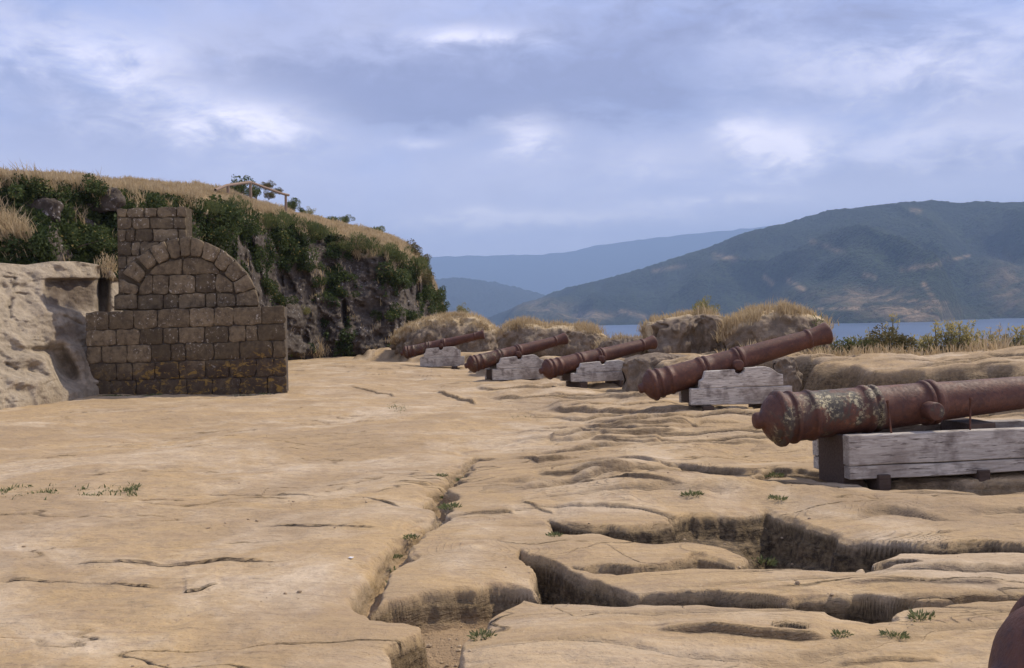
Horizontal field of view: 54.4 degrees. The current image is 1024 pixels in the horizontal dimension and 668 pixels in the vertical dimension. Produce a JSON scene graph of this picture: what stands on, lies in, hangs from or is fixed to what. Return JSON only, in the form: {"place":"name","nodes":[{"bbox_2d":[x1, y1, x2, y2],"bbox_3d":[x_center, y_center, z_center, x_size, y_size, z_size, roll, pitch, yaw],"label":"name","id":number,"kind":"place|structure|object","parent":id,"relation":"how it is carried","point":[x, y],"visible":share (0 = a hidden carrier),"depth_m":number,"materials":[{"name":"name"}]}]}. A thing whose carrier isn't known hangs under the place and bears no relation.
{"place":"outdoors","nodes":[
{"label":"outdoors","id":0,"kind":"place"},
{"bbox_2d":[47,195,437,359],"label":"hill","id":1,"kind":"structure","parent":0,"point":[308,328],"depth_m":49.22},
{"bbox_2d":[0,173,27,202],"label":"shrub","id":2,"kind":"object","parent":1,"relation":"on","point":[17,188],"visible":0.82,"depth_m":27.85,"materials":[{"name":"green plant"}]},
{"bbox_2d":[25,196,63,221],"bbox_3d":[-13.470,-3.506,28.518,1.181,0.870,0.894,-1,1,0],"label":"boulder","id":3,"kind":"object","parent":1,"relation":"on","point":[52,208],"visible":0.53,"depth_m":28.20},
{"bbox_2d":[22,175,72,204],"bbox_3d":[-13.394,-4.092,28.728,1.179,0.874,1.308,-1,1,-10],"label":"shrub","id":4,"kind":"object","parent":1,"relation":"on","point":[30,187],"visible":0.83,"depth_m":28.33,"materials":[{"name":"green plant"}]},
{"bbox_2d":[53,219,111,252],"bbox_3d":[-12.603,-2.815,28.449,1.437,1.005,2.269,-1,1,38],"label":"shrub","id":5,"kind":"object","parent":1,"relation":"on","point":[74,239],"visible":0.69,"depth_m":28.58,"materials":[{"name":"green plant"}]},
{"bbox_2d":[81,173,108,202],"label":"shrub","id":6,"kind":"object","parent":1,"relation":"on","point":[91,188],"visible":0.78,"depth_m":30.01,"materials":[{"name":"green plant"}]},
{"bbox_2d":[78,222,117,259],"bbox_3d":[-12.121,-2.760,29.947,1.522,1.144,1.688,-1,1,6],"label":"shrub","id":7,"kind":"object","parent":1,"relation":"on","point":[113,247],"visible":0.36,"depth_m":29.56,"materials":[{"name":"green plant"}]},
{"bbox_2d":[86,187,125,213],"bbox_3d":[-12.573,-4.133,30.814,1.159,0.790,0.875,-1,1,0],"label":"boulder","id":8,"kind":"object","parent":1,"relation":"on","point":[115,201],"visible":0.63,"depth_m":30.52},
{"bbox_2d":[144,192,167,207],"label":"shrub","id":9,"kind":"object","parent":1,"relation":"on","point":[154,199],"visible":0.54,"depth_m":32.89,"materials":[{"name":"green plant"}]},
{"bbox_2d":[200,200,225,217],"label":"shrub","id":10,"kind":"object","parent":1,"relation":"on","point":[212,208],"visible":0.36,"depth_m":37.68,"materials":[{"name":"green plant"}]},
{"bbox_2d":[203,220,239,246],"bbox_3d":[-11.193,-3.812,37.728,1.652,1.126,1.490,-2,1,-21],"label":"shrub","id":11,"kind":"object","parent":1,"relation":"on","point":[213,232],"visible":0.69,"depth_m":37.51,"materials":[{"name":"green plant"}]},
{"bbox_2d":[0,177,445,357],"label":"undergrowth","id":12,"kind":"object","parent":1,"relation":"on","point":[40,246],"visible":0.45,"depth_m":32.82,"materials":[{"name":"green plant"}]},
{"bbox_2d":[0,159,446,358],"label":"dry grass","id":13,"kind":"structure","parent":1,"relation":"on","point":[14,224],"depth_m":36.76,"materials":[{"name":"plant"}]},
{"bbox_2d":[209,194,262,236],"bbox_3d":[-11.162,-4.695,39.647,2.485,1.706,3.924,-2,1,-15],"label":"shrub","id":14,"kind":"object","parent":1,"relation":"on","point":[228,215],"visible":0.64,"depth_m":39.13,"materials":[{"name":"green plant"}]},
{"bbox_2d":[223,194,252,212],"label":"shrub","id":15,"kind":"object","parent":1,"relation":"on","point":[238,202],"visible":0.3,"depth_m":40.32,"materials":[{"name":"green plant"}]},
{"bbox_2d":[226,174,254,194],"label":"shrub","id":16,"kind":"object","parent":1,"relation":"on","point":[239,188],"visible":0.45,"depth_m":51.83,"materials":[{"name":"green plant"}]},
{"bbox_2d":[214,181,289,211],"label":"pole railing","id":17,"kind":"object","parent":1,"relation":"on","point":[250,183],"visible":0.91,"depth_m":46.58,"materials":[{"name":"brown wood"}]},
{"bbox_2d":[245,183,261,197],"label":"shrub","id":18,"kind":"object","parent":1,"relation":"on","point":[256,190],"visible":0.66,"depth_m":53.92,"materials":[{"name":"green plant"}]},
{"bbox_2d":[261,179,276,190],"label":"shrub","id":19,"kind":"object","parent":1,"relation":"on","point":[269,183],"visible":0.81,"depth_m":55.78,"materials":[{"name":"green plant"}]},
{"bbox_2d":[260,277,278,294],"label":"shrub","id":20,"kind":"object","parent":1,"relation":"on","point":[268,286],"visible":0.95,"depth_m":43.79,"materials":[{"name":"green plant"}]},
{"bbox_2d":[263,189,275,199],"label":"shrub","id":21,"kind":"object","parent":1,"relation":"on","point":[269,196],"visible":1,"depth_m":55.56,"materials":[{"name":"green plant"}]},
{"bbox_2d":[260,212,291,231],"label":"shrub","id":22,"kind":"object","parent":1,"relation":"on","point":[273,220],"visible":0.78,"depth_m":45.07,"materials":[{"name":"green plant"}]},
{"bbox_2d":[271,230,289,252],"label":"shrub","id":23,"kind":"object","parent":1,"relation":"on","point":[280,238],"visible":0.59,"depth_m":45.95,"materials":[{"name":"green plant"}]},
{"bbox_2d":[271,290,298,305],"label":"shrub","id":24,"kind":"object","parent":1,"relation":"on","point":[280,299],"visible":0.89,"depth_m":45.42,"materials":[{"name":"green plant"}]},
{"bbox_2d":[275,209,300,225],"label":"shrub","id":25,"kind":"object","parent":1,"relation":"on","point":[293,215],"visible":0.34,"depth_m":47.77,"materials":[{"name":"green plant"}]},
{"bbox_2d":[284,197,300,210],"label":"shrub","id":26,"kind":"object","parent":1,"relation":"on","point":[291,204],"visible":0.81,"depth_m":58.28,"materials":[{"name":"green plant"}]},
{"bbox_2d":[280,237,318,268],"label":"shrub","id":27,"kind":"object","parent":1,"relation":"on","point":[297,258],"visible":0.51,"depth_m":47.35,"materials":[{"name":"green plant"}]},
{"bbox_2d":[296,261,324,272],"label":"shrub","id":28,"kind":"object","parent":1,"relation":"on","point":[301,267],"visible":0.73,"depth_m":48.00,"materials":[{"name":"green plant"}]},
{"bbox_2d":[296,217,338,238],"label":"shrub","id":29,"kind":"object","parent":1,"relation":"on","point":[314,227],"visible":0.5,"depth_m":48.99,"materials":[{"name":"green plant"}]},
{"bbox_2d":[312,276,326,287],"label":"shrub","id":30,"kind":"object","parent":1,"relation":"on","point":[318,282],"visible":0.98,"depth_m":48.64,"materials":[{"name":"green plant"}]},
{"bbox_2d":[316,222,328,239],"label":"shrub","id":31,"kind":"object","parent":1,"relation":"on","point":[325,226],"visible":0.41,"depth_m":50.16,"materials":[{"name":"green plant"}]},
{"bbox_2d":[326,215,345,222],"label":"shrub","id":32,"kind":"object","parent":1,"relation":"on","point":[337,218],"visible":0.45,"depth_m":57.35,"materials":[{"name":"green plant"}]},
{"bbox_2d":[326,239,358,254],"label":"shrub","id":33,"kind":"object","parent":1,"relation":"on","point":[347,247],"visible":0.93,"depth_m":50.84,"materials":[{"name":"green plant"}]},
{"bbox_2d":[334,289,359,297],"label":"shrub","id":34,"kind":"object","parent":1,"relation":"on","point":[341,294],"visible":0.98,"depth_m":50.02,"materials":[{"name":"green plant"}]},
{"bbox_2d":[341,214,354,222],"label":"shrub","id":35,"kind":"object","parent":1,"relation":"on","point":[346,219],"visible":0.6,"depth_m":58.88,"materials":[{"name":"green plant"}]},
{"bbox_2d":[348,231,380,253],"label":"shrub","id":36,"kind":"object","parent":1,"relation":"on","point":[361,236],"visible":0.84,"depth_m":51.80,"materials":[{"name":"green plant"}]},
{"bbox_2d":[371,226,384,231],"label":"shrub","id":37,"kind":"object","parent":1,"relation":"on","point":[380,228],"visible":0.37,"depth_m":59.50,"materials":[{"name":"green plant"}]},
{"bbox_2d":[361,243,395,257],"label":"shrub","id":38,"kind":"object","parent":1,"relation":"on","point":[381,249],"visible":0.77,"depth_m":51.94,"materials":[{"name":"green plant"}]},
{"bbox_2d":[370,302,407,321],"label":"shrub","id":39,"kind":"object","parent":1,"relation":"on","point":[392,312],"visible":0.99,"depth_m":51.36,"materials":[{"name":"green plant"}]},
{"bbox_2d":[369,261,410,285],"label":"shrub","id":40,"kind":"object","parent":1,"relation":"on","point":[395,277],"visible":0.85,"depth_m":51.59,"materials":[{"name":"green plant"}]},
{"bbox_2d":[383,241,414,266],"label":"shrub","id":41,"kind":"object","parent":1,"relation":"on","point":[398,258],"visible":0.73,"depth_m":53.03,"materials":[{"name":"green plant"}]},
{"bbox_2d":[397,269,411,292],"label":"shrub","id":42,"kind":"object","parent":1,"relation":"on","point":[402,285],"visible":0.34,"depth_m":52.80,"materials":[{"name":"green plant"}]},
{"bbox_2d":[406,309,422,322],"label":"shrub","id":43,"kind":"object","parent":1,"relation":"on","point":[412,315],"visible":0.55,"depth_m":53.22,"materials":[{"name":"green plant"}]},
{"bbox_2d":[407,238,422,254],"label":"shrub","id":44,"kind":"object","parent":1,"relation":"on","point":[414,245],"visible":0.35,"depth_m":59.90,"materials":[{"name":"green plant"}]},
{"bbox_2d":[411,255,429,268],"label":"shrub","id":45,"kind":"object","parent":1,"relation":"on","point":[417,261],"visible":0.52,"depth_m":55.92,"materials":[{"name":"green plant"}]},
{"bbox_2d":[415,262,430,277],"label":"shrub","id":46,"kind":"object","parent":1,"relation":"on","point":[425,271],"visible":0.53,"depth_m":56.04,"materials":[{"name":"green plant"}]},
{"bbox_2d":[417,250,431,263],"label":"shrub","id":47,"kind":"object","parent":1,"relation":"on","point":[425,255],"visible":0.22,"depth_m":61.10,"materials":[{"name":"green plant"}]},
{"bbox_2d":[421,272,434,284],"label":"shrub","id":48,"kind":"object","parent":1,"relation":"on","point":[426,279],"visible":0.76,"depth_m":57.73,"materials":[{"name":"green plant"}]},
{"bbox_2d":[427,295,438,314],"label":"shrub","id":49,"kind":"object","parent":1,"relation":"on","point":[433,308],"visible":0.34,"depth_m":59.46,"materials":[{"name":"green plant"}]},
{"bbox_2d":[423,278,445,300],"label":"shrub","id":50,"kind":"object","parent":1,"relation":"on","point":[428,292],"visible":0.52,"depth_m":58.23,"materials":[{"name":"green plant"}]},
{"bbox_2d":[434,286,446,304],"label":"shrub","id":51,"kind":"object","parent":1,"relation":"on","point":[441,300],"visible":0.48,"depth_m":61.55,"materials":[{"name":"green plant"}]},
{"bbox_2d":[0,393,530,499],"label":"short grass","id":52,"kind":"structure","parent":0,"point":[104,486],"depth_m":9.54,"materials":[{"name":"green plant"}]},
{"bbox_2d":[445,304,458,312],"bbox_3d":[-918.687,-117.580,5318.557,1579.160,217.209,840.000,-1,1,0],"label":"hill","id":53,"kind":"structure","parent":0,"point":[450,308],"depth_m":5501.23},
{"bbox_2d":[435,277,545,317],"bbox_3d":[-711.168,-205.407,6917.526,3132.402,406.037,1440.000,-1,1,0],"label":"hazy hill","id":54,"kind":"structure","parent":0,"point":[485,299],"depth_m":6945.68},
{"bbox_2d":[0,345,1023,667],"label":"ground","id":55,"kind":"structure","parent":0,"point":[114,581],"depth_m":7.09,"materials":[{"name":"stone"}]},
{"bbox_2d":[0,261,121,409],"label":"rock outcrop","id":56,"kind":"object","parent":55,"relation":"on","point":[45,307],"visible":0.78,"depth_m":21.63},
{"bbox_2d":[86,206,288,394],"bbox_3d":[-7.237,-0.669,22.631,4.463,4.525,1.339,-1,1,0],"label":"stone monument","id":57,"kind":"object","parent":55,"relation":"on","point":[193,317],"visible":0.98,"depth_m":22.02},
{"bbox_2d":[403,533,419,538],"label":"weed","id":58,"kind":"object","parent":55,"relation":"on","point":[411,536],"visible":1,"depth_m":7.04,"materials":[{"name":"green plant"}]},
{"bbox_2d":[420,346,464,368],"bbox_3d":[-2.727,0.964,39.017,1.705,0.958,0.800,-1,1,0],"label":"gun carriage","id":59,"kind":"object","parent":55,"relation":"on","point":[446,357],"visible":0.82,"depth_m":38.67,"materials":[{"name":"grey wood"}]},
{"bbox_2d":[400,330,484,358],"bbox_3d":[-2.730,0.399,39.009,3.368,0.531,0.665,-13,1,0],"label":"cannon","id":60,"kind":"object","parent":59,"relation":"on","point":[408,352],"visible":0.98,"depth_m":38.85,"materials":[{"name":"metal"}]},
{"bbox_2d":[389,315,497,356],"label":"grassy mound","id":61,"kind":"object","parent":55,"relation":"on","point":[454,328],"visible":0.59,"depth_m":43.30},
{"bbox_2d":[457,302,469,313],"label":"bush","id":62,"kind":"object","parent":61,"relation":"on","point":[464,310],"visible":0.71,"depth_m":45.35,"materials":[{"name":"yellow plant"}]},
{"bbox_2d":[436,501,461,509],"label":"weed","id":63,"kind":"object","parent":55,"relation":"on","point":[447,505],"visible":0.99,"depth_m":8.04,"materials":[{"name":"green plant"}]},
{"bbox_2d":[467,627,496,640],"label":"weed","id":64,"kind":"object","parent":55,"relation":"on","point":[473,633],"visible":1,"depth_m":4.57,"materials":[{"name":"green plant"}]},
{"bbox_2d":[22,433,971,667],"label":"grit","id":65,"kind":"object","parent":55,"relation":"on","point":[429,645],"visible":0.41,"depth_m":5.38,"materials":[{"name":"stone"}]},
{"bbox_2d":[485,354,544,380],"bbox_3d":[0.132,1.030,28.530,1.705,0.876,0.800,-2,1,-22],"label":"gun carriage","id":66,"kind":"object","parent":55,"relation":"on","point":[525,367],"visible":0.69,"depth_m":28.20,"materials":[{"name":"grey wood"}]},
{"bbox_2d":[464,333,567,372],"bbox_3d":[0.122,0.515,28.524,3.217,0.507,0.635,-15,6,-21],"label":"cannon","id":67,"kind":"object","parent":66,"relation":"on","point":[475,363],"visible":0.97,"depth_m":28.28,"materials":[{"name":"metal"}]},
{"bbox_2d":[496,323,605,357],"bbox_3d":[1.355,0.627,32.562,3.730,2.024,2.881,-1,1,0],"label":"rock outcrop","id":68,"kind":"object","parent":55,"relation":"on","point":[580,341],"visible":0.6,"depth_m":31.70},
{"bbox_2d":[545,531,563,536],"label":"weed","id":69,"kind":"object","parent":55,"relation":"on","point":[551,534],"visible":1,"depth_m":6.79,"materials":[{"name":"green plant"}]},
{"bbox_2d":[90,247,1022,356],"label":"dry grass","id":70,"kind":"structure","parent":55,"relation":"on","point":[747,313],"depth_m":24.19,"materials":[{"name":"plant"}]},
{"bbox_2d":[560,360,623,387],"bbox_3d":[2.057,0.952,23.728,1.710,0.670,0.800,-2,1,-22],"label":"gun carriage","id":71,"kind":"object","parent":55,"relation":"on","point":[584,374],"visible":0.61,"depth_m":23.37,"materials":[{"name":"grey wood"}]},
{"bbox_2d":[539,335,657,379],"bbox_3d":[2.053,0.534,23.724,3.133,0.494,0.618,-13,5,-22],"label":"cannon","id":72,"kind":"object","parent":71,"relation":"on","point":[550,368],"visible":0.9,"depth_m":23.47,"materials":[{"name":"metal"}]},
{"bbox_2d":[596,336,647,357],"bbox_3d":[3.179,0.575,27.835,1.786,1.015,1.618,-1,1,0],"label":"rock outcrop","id":73,"kind":"object","parent":55,"relation":"on","point":[608,343],"visible":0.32,"depth_m":27.39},
{"bbox_2d":[622,352,687,391],"bbox_3d":[3.458,1.011,22.116,2.110,1.209,1.677,-1,1,0],"label":"rock ledge","id":74,"kind":"object","parent":55,"relation":"on","point":[634,369],"visible":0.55,"depth_m":21.61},
{"bbox_2d":[644,313,724,353],"bbox_3d":[4.785,0.203,26.074,2.748,1.472,3.086,-1,1,0],"label":"rock outcrop","id":75,"kind":"object","parent":55,"relation":"on","point":[688,333],"visible":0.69,"depth_m":25.19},
{"bbox_2d":[691,296,721,311],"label":"bush","id":76,"kind":"object","parent":75,"relation":"on","point":[700,304],"visible":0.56,"depth_m":26.07,"materials":[{"name":"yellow plant"}]},
{"bbox_2d":[680,490,703,496],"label":"weed","id":77,"kind":"object","parent":55,"relation":"on","point":[693,493],"visible":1,"depth_m":7.88,"materials":[{"name":"green plant"}]},
{"bbox_2d":[679,366,791,410],"bbox_3d":[3.668,0.919,16.402,1.707,0.787,0.800,-1,1,-8],"label":"gun carriage","id":78,"kind":"object","parent":55,"relation":"on","point":[754,386],"visible":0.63,"depth_m":16.06,"materials":[{"name":"grey wood"}]},
{"bbox_2d":[637,323,832,400],"bbox_3d":[3.662,0.441,16.396,3.367,0.531,0.664,-16,3,-7],"label":"cannon","id":79,"kind":"object","parent":78,"relation":"on","point":[656,384],"visible":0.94,"depth_m":16.21,"materials":[{"name":"metal"}]},
{"bbox_2d":[752,554,778,565],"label":"weed","id":80,"kind":"object","parent":55,"relation":"on","point":[773,562],"visible":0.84,"depth_m":7.18,"materials":[{"name":"green plant"}]},
{"bbox_2d":[764,471,784,476],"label":"weed","id":81,"kind":"object","parent":55,"relation":"on","point":[779,474],"visible":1,"depth_m":9.76,"materials":[{"name":"green plant"}]},
{"bbox_2d":[722,310,832,353],"bbox_3d":[6.556,0.205,24.599,2.844,1.594,2.492,-1,1,0],"label":"rock outcrop","id":82,"kind":"object","parent":55,"relation":"on","point":[766,327],"visible":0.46,"depth_m":23.67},
{"bbox_2d":[767,493,788,500],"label":"weed","id":83,"kind":"object","parent":55,"relation":"on","point":[772,496],"visible":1,"depth_m":7.82,"materials":[{"name":"green plant"}]},
{"bbox_2d":[772,356,802,391],"bbox_3d":[5.172,1.010,18.781,0.588,1.174,1.019,-1,1,0],"label":"rock block","id":84,"kind":"object","parent":55,"relation":"on","point":[786,367],"visible":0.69,"depth_m":18.44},
{"bbox_2d":[811,314,828,350],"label":"spiky plant","id":85,"kind":"object","parent":55,"relation":"on","point":[814,323],"visible":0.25,"depth_m":21.40,"materials":[{"name":"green plant"}]},
{"bbox_2d":[830,629,853,637],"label":"weed","id":86,"kind":"object","parent":55,"relation":"on","point":[836,632],"visible":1,"depth_m":4.46,"materials":[{"name":"green plant"}]},
{"bbox_2d":[829,336,857,354],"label":"spiky plant","id":87,"kind":"object","parent":55,"relation":"on","point":[840,344],"visible":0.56,"depth_m":21.47,"materials":[{"name":"green plant"}]},
{"bbox_2d":[841,338,866,350],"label":"spiky plant","id":88,"kind":"object","parent":55,"relation":"on","point":[857,344],"visible":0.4,"depth_m":21.51,"materials":[{"name":"green plant"}]},
{"bbox_2d":[838,335,885,352],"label":"yellow weed","id":89,"kind":"object","parent":55,"relation":"on","point":[855,339],"visible":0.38,"depth_m":21.54,"materials":[{"name":"green plant"}]},
{"bbox_2d":[860,338,899,350],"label":"bush","id":90,"kind":"object","parent":55,"relation":"on","point":[869,341],"visible":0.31,"depth_m":21.45,"materials":[{"name":"green plant"}]},
{"bbox_2d":[857,323,917,350],"bbox_3d":[8.145,0.122,21.739,1.334,0.726,1.398,-1,1,-9],"label":"bush","id":91,"kind":"object","parent":55,"relation":"on","point":[900,340],"visible":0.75,"depth_m":21.41,"materials":[{"name":"green plant"}]},
{"bbox_2d":[884,313,899,345],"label":"flower stalk","id":92,"kind":"object","parent":55,"relation":"on","point":[892,320],"visible":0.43,"depth_m":21.81,"materials":[{"name":"yellow plant"}]},
{"bbox_2d":[879,629,910,639],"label":"weed","id":93,"kind":"object","parent":55,"relation":"on","point":[902,635],"visible":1,"depth_m":4.43,"materials":[{"name":"green plant"}]},
{"bbox_2d":[812,397,1023,490],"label":"gun carriage","id":94,"kind":"object","parent":55,"relation":"on","point":[980,450],"visible":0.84,"depth_m":8.97,"materials":[{"name":"grey wood"}]},
{"bbox_2d":[752,376,1023,446],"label":"cannon","id":95,"kind":"object","parent":94,"relation":"on","point":[782,419],"visible":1,"depth_m":9.07,"materials":[{"name":"metal"}]},
{"bbox_2d":[892,333,950,353],"bbox_3d":[8.872,0.299,21.504,0.924,0.667,0.995,-2,1,-17],"label":"yellow weed","id":96,"kind":"object","parent":55,"relation":"on","point":[921,342],"visible":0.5,"depth_m":21.32,"materials":[{"name":"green plant"}]},
{"bbox_2d":[907,609,935,621],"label":"weed","id":97,"kind":"object","parent":55,"relation":"on","point":[912,614],"visible":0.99,"depth_m":4.76,"materials":[{"name":"green plant"}]},
{"bbox_2d":[923,318,977,352],"bbox_3d":[9.465,0.140,21.316,1.438,1.032,1.000,-1,1,0],"label":"yellow weed","id":98,"kind":"object","parent":55,"relation":"on","point":[941,337],"visible":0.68,"depth_m":21.15,"materials":[{"name":"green plant"}]},
{"bbox_2d":[946,324,982,350],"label":"yellow weed","id":99,"kind":"object","parent":55,"relation":"on","point":[967,335],"visible":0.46,"depth_m":21.13,"materials":[{"name":"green plant"}]},
{"bbox_2d":[961,330,1001,348],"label":"yellow weed","id":100,"kind":"object","parent":55,"relation":"on","point":[979,335],"visible":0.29,"depth_m":21.17,"materials":[{"name":"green plant"}]},
{"bbox_2d":[973,322,1006,343],"bbox_3d":[10.317,0.185,21.476,0.732,0.912,0.356,-1,1,43],"label":"grass plume","id":101,"kind":"object","parent":55,"relation":"on","point":[1000,326],"depth_m":21.39,"materials":[{"name":"plant"}]},
{"bbox_2d":[989,329,1023,345],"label":"yellow weed","id":102,"kind":"object","parent":55,"relation":"on","point":[1013,340],"visible":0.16,"depth_m":21.13,"materials":[{"name":"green plant"}]},
{"bbox_2d":[995,323,1023,346],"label":"yellow weed","id":103,"kind":"object","parent":55,"relation":"on","point":[1016,332],"visible":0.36,"depth_m":20.96,"materials":[{"name":"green plant"}]},
{"bbox_3d":[3.294,1.327,2.568,2.704,0.793,0.810,-1,1,-3],"label":"gun carriage","id":104,"kind":"object","parent":55,"relation":"on","visible":0},
{"bbox_2d":[988,596,1023,667],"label":"cannon","id":105,"kind":"object","parent":104,"relation":"on","point":[1007,649],"visible":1,"depth_m":2.49,"materials":[{"name":"metal"}]},
{"bbox_2d":[0,0,1023,256],"label":"sky","id":106,"kind":"structure","parent":0,"point":[455,128],"materials":[{"name":"blue"}]},
{"bbox_2d":[428,226,767,294],"bbox_3d":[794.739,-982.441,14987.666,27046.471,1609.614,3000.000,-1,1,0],"label":"ridge","id":107,"kind":"structure","parent":0,"point":[546,274],"depth_m":15407.79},
{"bbox_2d":[488,199,1023,325],"bbox_3d":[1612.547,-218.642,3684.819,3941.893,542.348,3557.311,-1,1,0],"label":"mountain","id":108,"kind":"structure","parent":0,"point":[931,260],"depth_m":3092.78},
{"bbox_2d":[496,318,1023,349],"bbox_3d":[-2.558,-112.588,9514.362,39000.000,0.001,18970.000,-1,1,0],"label":"sea","id":109,"kind":"structure","parent":0,"point":[841,330],"depth_m":1474.61,"materials":[{"name":"liquid"}]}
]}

